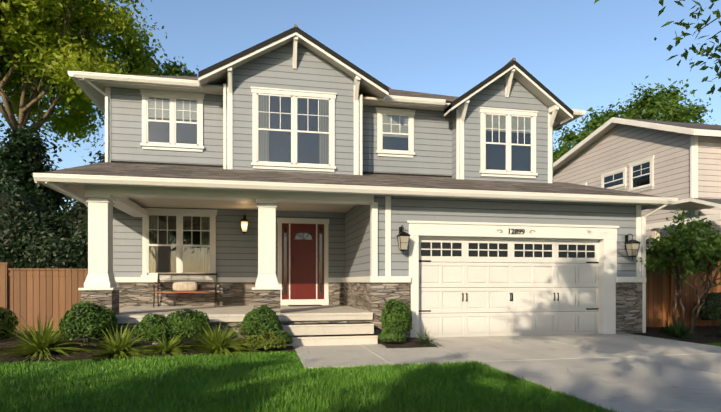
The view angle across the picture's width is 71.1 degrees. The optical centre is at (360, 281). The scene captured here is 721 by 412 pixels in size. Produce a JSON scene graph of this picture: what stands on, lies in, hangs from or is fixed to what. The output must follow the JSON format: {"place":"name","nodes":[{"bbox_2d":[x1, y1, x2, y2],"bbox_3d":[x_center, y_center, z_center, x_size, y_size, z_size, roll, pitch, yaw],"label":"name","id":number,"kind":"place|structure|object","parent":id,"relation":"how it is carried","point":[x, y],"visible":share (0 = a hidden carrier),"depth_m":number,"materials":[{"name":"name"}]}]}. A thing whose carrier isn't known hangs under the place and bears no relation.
{"place":"outdoors","nodes":[
{"label":"outdoors","id":0,"kind":"place"},
{"bbox_2d":[0,175,64,267],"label":"tree","id":1,"kind":"object","parent":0,"point":[16,205],"visible":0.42,"depth_m":13.09,"materials":[{"name":"green plant"}]},
{"bbox_2d":[81,290,372,346],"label":"stone porch piers","id":2,"kind":"structure","parent":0,"point":[268,298],"depth_m":9.69,"materials":[{"name":"grey stone"}]},
{"bbox_2d":[78,287,281,289],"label":"pier caps","id":3,"kind":"object","parent":2,"relation":"on","point":[253,288],"depth_m":9.79,"materials":[{"name":"white stone"}]},
{"bbox_2d":[84,185,374,287],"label":"porch columns","id":4,"kind":"structure","parent":2,"relation":"on","point":[102,200],"depth_m":9.78,"materials":[{"name":"white wood"}]},
{"bbox_2d":[115,305,377,345],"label":"porch floor and steps","id":5,"kind":"structure","parent":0,"point":[319,334],"depth_m":9.92,"materials":[{"name":"grey concrete"}]},
{"bbox_2d":[153,273,217,307],"bbox_3d":[-4.362,0.209,12.633,1.466,0.850,0.650,0,0,-12],"label":"porch bench","id":6,"kind":"object","parent":5,"relation":"on","point":[186,274],"visible":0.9,"depth_m":12.80,"materials":[{"name":"brown wood"}]},
{"bbox_2d":[173,282,197,290],"bbox_3d":[-4.441,0.128,12.770,0.600,0.250,0.150,0,-14,-15],"label":"bench cushion","id":7,"kind":"object","parent":6,"relation":"on","point":[185,286],"visible":0.9,"depth_m":12.70,"materials":[{"name":"beige fabric"}]},
{"bbox_2d":[288,305,322,305],"bbox_3d":[-1.444,0.621,13.137,0.850,0.015,0.550,0,0,-12],"label":"door mat","id":8,"kind":"object","parent":5,"relation":"on","point":[305,305],"depth_m":12.96,"materials":[{"name":"black"}]},
{"bbox_2d":[0,335,720,411],"bbox_3d":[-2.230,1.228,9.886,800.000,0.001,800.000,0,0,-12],"label":"lawn ground","id":9,"kind":"structure","parent":0,"point":[57,362],"depth_m":5.96,"materials":[{"name":"green plant"}]},
{"bbox_2d":[0,118,71,212],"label":"tree","id":10,"kind":"object","parent":9,"relation":"on","point":[23,158],"visible":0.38,"depth_m":15.97,"materials":[{"name":"green plant"}]},
{"bbox_2d":[0,331,80,347],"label":"mulch bed","id":11,"kind":"object","parent":9,"relation":"on","point":[7,343],"visible":0.1,"depth_m":10.13,"materials":[{"name":"brown soil"}]},
{"bbox_2d":[0,262,87,331],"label":"fence","id":12,"kind":"object","parent":9,"relation":"on","point":[31,296],"visible":0.51,"depth_m":12.08,"materials":[{"name":"brown wood"}]},
{"bbox_2d":[12,197,87,268],"bbox_3d":[-7.812,-1.112,14.010,3.510,3.144,2.809,0,0,-12],"label":"hedge","id":13,"kind":"object","parent":9,"relation":"on","point":[60,241],"visible":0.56,"depth_m":13.04,"materials":[{"name":"green plant"}]},
{"bbox_2d":[69,142,104,204],"bbox_3d":[-9.528,-1.930,19.224,3.945,6.759,3.286,0,0,-12],"label":"tree","id":14,"kind":"object","parent":9,"relation":"on","point":[101,158],"depth_m":18.60,"materials":[{"name":"green plant"}]},
{"bbox_2d":[0,0,184,151],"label":"foliage","id":15,"kind":"object","parent":9,"relation":"on","point":[46,46],"visible":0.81,"depth_m":24.38,"materials":[{"name":"green plant"}]},
{"bbox_2d":[0,343,294,362],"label":"mulch bed","id":16,"kind":"object","parent":9,"relation":"on","point":[12,358],"visible":0.31,"depth_m":8.25,"materials":[{"name":"brown soil"}]},
{"bbox_2d":[0,307,19,338],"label":"bush","id":17,"kind":"object","parent":16,"relation":"on","point":[5,315],"visible":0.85,"depth_m":8.37,"materials":[{"name":"green plant"}]},
{"bbox_2d":[0,312,92,361],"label":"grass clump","id":18,"kind":"object","parent":16,"relation":"on","point":[41,344],"visible":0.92,"depth_m":8.22,"materials":[{"name":"green plant"}]},
{"bbox_2d":[58,300,117,339],"bbox_3d":[-4.720,0.645,8.773,0.946,0.658,0.977,0,0,-12],"label":"boxwood","id":19,"kind":"object","parent":16,"relation":"on","point":[88,319],"visible":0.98,"depth_m":8.47,"materials":[{"name":"green plant"}]},
{"bbox_2d":[63,322,168,360],"bbox_3d":[-3.955,0.909,8.212,1.682,0.579,1.697,0,0,43],"label":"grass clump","id":20,"kind":"object","parent":16,"relation":"on","point":[119,346],"visible":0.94,"depth_m":8.10,"materials":[{"name":"green plant"}]},
{"bbox_2d":[133,313,178,341],"bbox_3d":[-3.587,0.792,8.863,0.826,0.496,0.789,0,0,-12],"label":"boxwood","id":21,"kind":"object","parent":16,"relation":"on","point":[156,325],"visible":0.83,"depth_m":8.61,"materials":[{"name":"green plant"}]},
{"bbox_2d":[143,331,192,355],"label":"grass clump","id":22,"kind":"object","parent":16,"relation":"on","point":[163,347],"visible":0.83,"depth_m":8.39,"materials":[{"name":"green plant"}]},
{"bbox_2d":[167,309,210,339],"bbox_3d":[-3.103,0.747,9.080,0.854,0.542,0.850,0,0,-12],"label":"boxwood","id":23,"kind":"object","parent":16,"relation":"on","point":[189,321],"visible":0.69,"depth_m":8.80,"materials":[{"name":"green plant"}]},
{"bbox_2d":[176,316,261,357],"bbox_3d":[-2.424,0.894,8.567,1.817,0.608,1.828,0,0,-12],"label":"grass clump","id":24,"kind":"object","parent":16,"relation":"on","point":[221,344],"visible":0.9,"depth_m":8.48,"materials":[{"name":"green plant"}]},
{"bbox_2d":[239,305,281,335],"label":"bush","id":25,"kind":"object","parent":16,"relation":"on","point":[260,320],"visible":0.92,"depth_m":9.09,"materials":[{"name":"green plant"}]},
{"bbox_2d":[237,331,285,349],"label":"gold shrub","id":26,"kind":"object","parent":16,"relation":"on","point":[267,340],"visible":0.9,"depth_m":8.60,"materials":[{"name":"green plant"}]},
{"bbox_2d":[273,329,292,344],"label":"boxwood","id":27,"kind":"object","parent":16,"relation":"on","point":[284,335],"visible":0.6,"depth_m":8.92,"materials":[{"name":"green plant"}]},
{"bbox_2d":[98,47,198,123],"bbox_3d":[-11.985,-6.353,29.319,6.803,15.635,6.317,0,0,-12],"label":"tree","id":28,"kind":"object","parent":9,"relation":"on","point":[169,67],"visible":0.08,"depth_m":28.71,"materials":[{"name":"green plant"}]},
{"bbox_2d":[111,41,639,307],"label":"house walls","id":29,"kind":"structure","parent":9,"relation":"on","point":[349,232],"depth_m":12.99,"materials":[{"name":"grey wood"}]},
{"bbox_2d":[240,214,248,233],"bbox_3d":[-3.022,-1.503,13.142,0.230,0.553,0.303,0,0,-12],"label":"porch lantern","id":30,"kind":"object","parent":29,"relation":"attached to","point":[244,221],"visible":0.98,"depth_m":13.03,"materials":[{"name":"glass"}]},
{"bbox_2d":[277,218,328,304],"bbox_3d":[-1.538,-0.537,13.561,1.403,2.330,0.120,0,0,-12],"label":"front door","id":31,"kind":"structure","parent":29,"relation":"attached to","point":[302,261],"depth_m":13.56,"materials":[{"name":"red wood"}]},
{"bbox_2d":[68,71,585,130],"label":"roof","id":32,"kind":"structure","parent":29,"relation":"on","point":[395,98],"depth_m":12.92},
{"bbox_2d":[140,86,537,276],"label":"windows","id":33,"kind":"structure","parent":29,"relation":"attached to","point":[293,129],"depth_m":13.00,"materials":[{"name":"white glass"}]},
{"bbox_2d":[33,161,677,212],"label":"porch roof","id":34,"kind":"structure","parent":29,"relation":"attached to","point":[75,180],"depth_m":10.80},
{"bbox_2d":[45,78,667,332],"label":"downspouts","id":35,"kind":"object","parent":29,"relation":"attached to","point":[57,187],"visible":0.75,"depth_m":12.54,"materials":[{"name":"white metal"}]},
{"bbox_2d":[105,72,645,337],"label":"exterior trim","id":36,"kind":"structure","parent":29,"relation":"attached to","point":[606,236],"depth_m":11.35,"materials":[{"name":"white wood"}]},
{"bbox_2d":[117,282,641,337],"bbox_3d":[0.071,0.623,12.060,12.901,1.210,3.351,0,0,8],"label":"stone veneer","id":37,"kind":"object","parent":29,"relation":"attached to","point":[371,297],"visible":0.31,"depth_m":12.65,"materials":[{"name":"grey stone"}]},
{"bbox_2d":[198,24,572,127],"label":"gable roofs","id":38,"kind":"structure","parent":29,"relation":"on","point":[559,110],"depth_m":13.00,"materials":[{"name":"white wood"}]},
{"bbox_2d":[396,225,409,252],"bbox_3d":[0.868,-0.876,10.362,0.242,0.580,0.317,0,0,-12],"label":"wall lantern","id":39,"kind":"object","parent":29,"relation":"attached to","point":[402,236],"visible":1,"depth_m":10.25,"materials":[{"name":"white glass"}]},
{"bbox_2d":[419,236,598,337],"bbox_3d":[3.335,0.131,11.198,4.396,2.194,0.095,0,0,-12],"label":"garage door","id":40,"kind":"structure","parent":29,"relation":"attached to","point":[471,286],"depth_m":11.17,"materials":[{"name":"paint"}]},
{"bbox_2d":[509,229,524,233],"bbox_3d":[3.410,-1.093,11.001,0.380,0.124,0.012,0,0,-12],"label":"house number","id":41,"kind":"object","parent":29,"relation":"attached to","point":[517,231],"visible":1,"depth_m":11.00,"materials":[{"name":"black metal"}]},
{"bbox_2d":[624,234,640,258],"bbox_3d":[6.147,-0.806,11.448,0.241,0.580,0.317,0,0,-12],"label":"wall lantern","id":42,"kind":"object","parent":29,"relation":"attached to","point":[632,247],"visible":1,"depth_m":11.35,"materials":[{"name":"white glass"}]},
{"bbox_2d":[553,123,596,162],"bbox_3d":[13.164,-4.213,30.545,6.907,11.323,6.044,0,0,-12],"label":"foliage","id":43,"kind":"object","parent":9,"relation":"on","point":[568,139],"visible":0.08,"depth_m":29.90,"materials":[{"name":"green plant"}]},
{"bbox_2d":[570,75,707,147],"bbox_3d":[17.098,-5.508,33.045,8.785,13.886,10.073,0,0,-12],"label":"tree","id":44,"kind":"object","parent":9,"relation":"on","point":[648,103],"visible":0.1,"depth_m":30.47,"materials":[{"name":"green plant"}]},
{"bbox_2d":[614,79,717,124],"bbox_3d":[21.053,-6.002,35.926,9.596,14.933,9.563,0,0,-12],"label":"foliage","id":45,"kind":"object","parent":9,"relation":"on","point":[675,92],"depth_m":34.48,"materials":[{"name":"green plant"}]},
{"bbox_2d":[630,326,720,342],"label":"mulch bed","id":46,"kind":"object","parent":9,"relation":"on","point":[699,330],"visible":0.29,"depth_m":11.32,"materials":[{"name":"brown soil"}]},
{"bbox_2d":[653,319,674,334],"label":"daylily","id":47,"kind":"object","parent":46,"relation":"on","point":[668,328],"visible":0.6,"depth_m":11.43,"materials":[{"name":"green plant"}]},
{"bbox_2d":[641,261,720,326],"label":"fence","id":48,"kind":"object","parent":46,"relation":"on","point":[660,296],"visible":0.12,"depth_m":13.27,"materials":[{"name":"brown wood"}]},
{"bbox_2d":[660,320,703,339],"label":"clump","id":49,"kind":"object","parent":46,"relation":"on","point":[679,332],"visible":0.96,"depth_m":10.66,"materials":[{"name":"green plant"}]},
{"bbox_2d":[701,316,720,336],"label":"clump","id":50,"kind":"object","parent":46,"relation":"on","point":[717,334],"visible":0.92,"depth_m":10.73,"materials":[{"name":"green plant"}]},
{"bbox_2d":[632,208,720,332],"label":"tree","id":51,"kind":"object","parent":9,"relation":"on","point":[694,249],"visible":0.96,"depth_m":11.48,"materials":[{"name":"green plant"}]},
{"bbox_2d":[0,0,720,209],"label":"sky","id":52,"kind":"structure","parent":0,"point":[588,54],"materials":[{"name":"blue"}]},
{"bbox_2d":[293,334,720,411],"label":"driveway","id":53,"kind":"structure","parent":0,"point":[627,373],"depth_m":7.54,"materials":[{"name":"grey concrete"}]},
{"bbox_2d":[378,337,436,347],"bbox_3d":[0.814,1.188,9.729,0.960,0.063,1.455,0,0,-12],"label":"mulch bed","id":54,"kind":"object","parent":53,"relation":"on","point":[409,343],"depth_m":9.34,"materials":[{"name":"brown soil"}]},
{"bbox_2d":[378,327,405,341],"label":"boxwood","id":55,"kind":"object","parent":54,"relation":"on","point":[389,334],"depth_m":9.25,"materials":[{"name":"green plant"}]},
{"bbox_2d":[381,299,412,330],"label":"boxwood","id":56,"kind":"object","parent":54,"relation":"on","point":[397,314],"depth_m":9.79,"materials":[{"name":"green plant"}]},
{"bbox_2d":[405,328,441,347],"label":"grass tuft","id":57,"kind":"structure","parent":54,"relation":"on","point":[425,340],"depth_m":9.41,"materials":[{"name":"green plant"}]},
{"bbox_2d":[553,123,720,256],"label":"neighbour house","id":58,"kind":"structure","parent":0,"point":[619,146],"depth_m":17.61,"materials":[{"name":"beige wood"}]},
{"bbox_2d":[580,155,654,192],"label":"neighbour windows","id":59,"kind":"structure","parent":58,"relation":"attached to","point":[641,174],"depth_m":18.81,"materials":[{"name":"white wood"}]},
{"bbox_2d":[553,117,720,249],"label":"trim","id":60,"kind":"structure","parent":58,"relation":"attached to","point":[691,203],"depth_m":16.28,"materials":[{"name":"white wood"}]},
{"bbox_2d":[594,0,720,96],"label":"leaves","id":61,"kind":"object","parent":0,"point":[702,51],"visible":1,"depth_m":5.89,"materials":[{"name":"green plant"}]},
{"bbox_2d":[693,292,720,319],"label":"shrub","id":62,"kind":"object","parent":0,"point":[710,309],"visible":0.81,"depth_m":12.18,"materials":[{"name":"green plant"}]}
]}

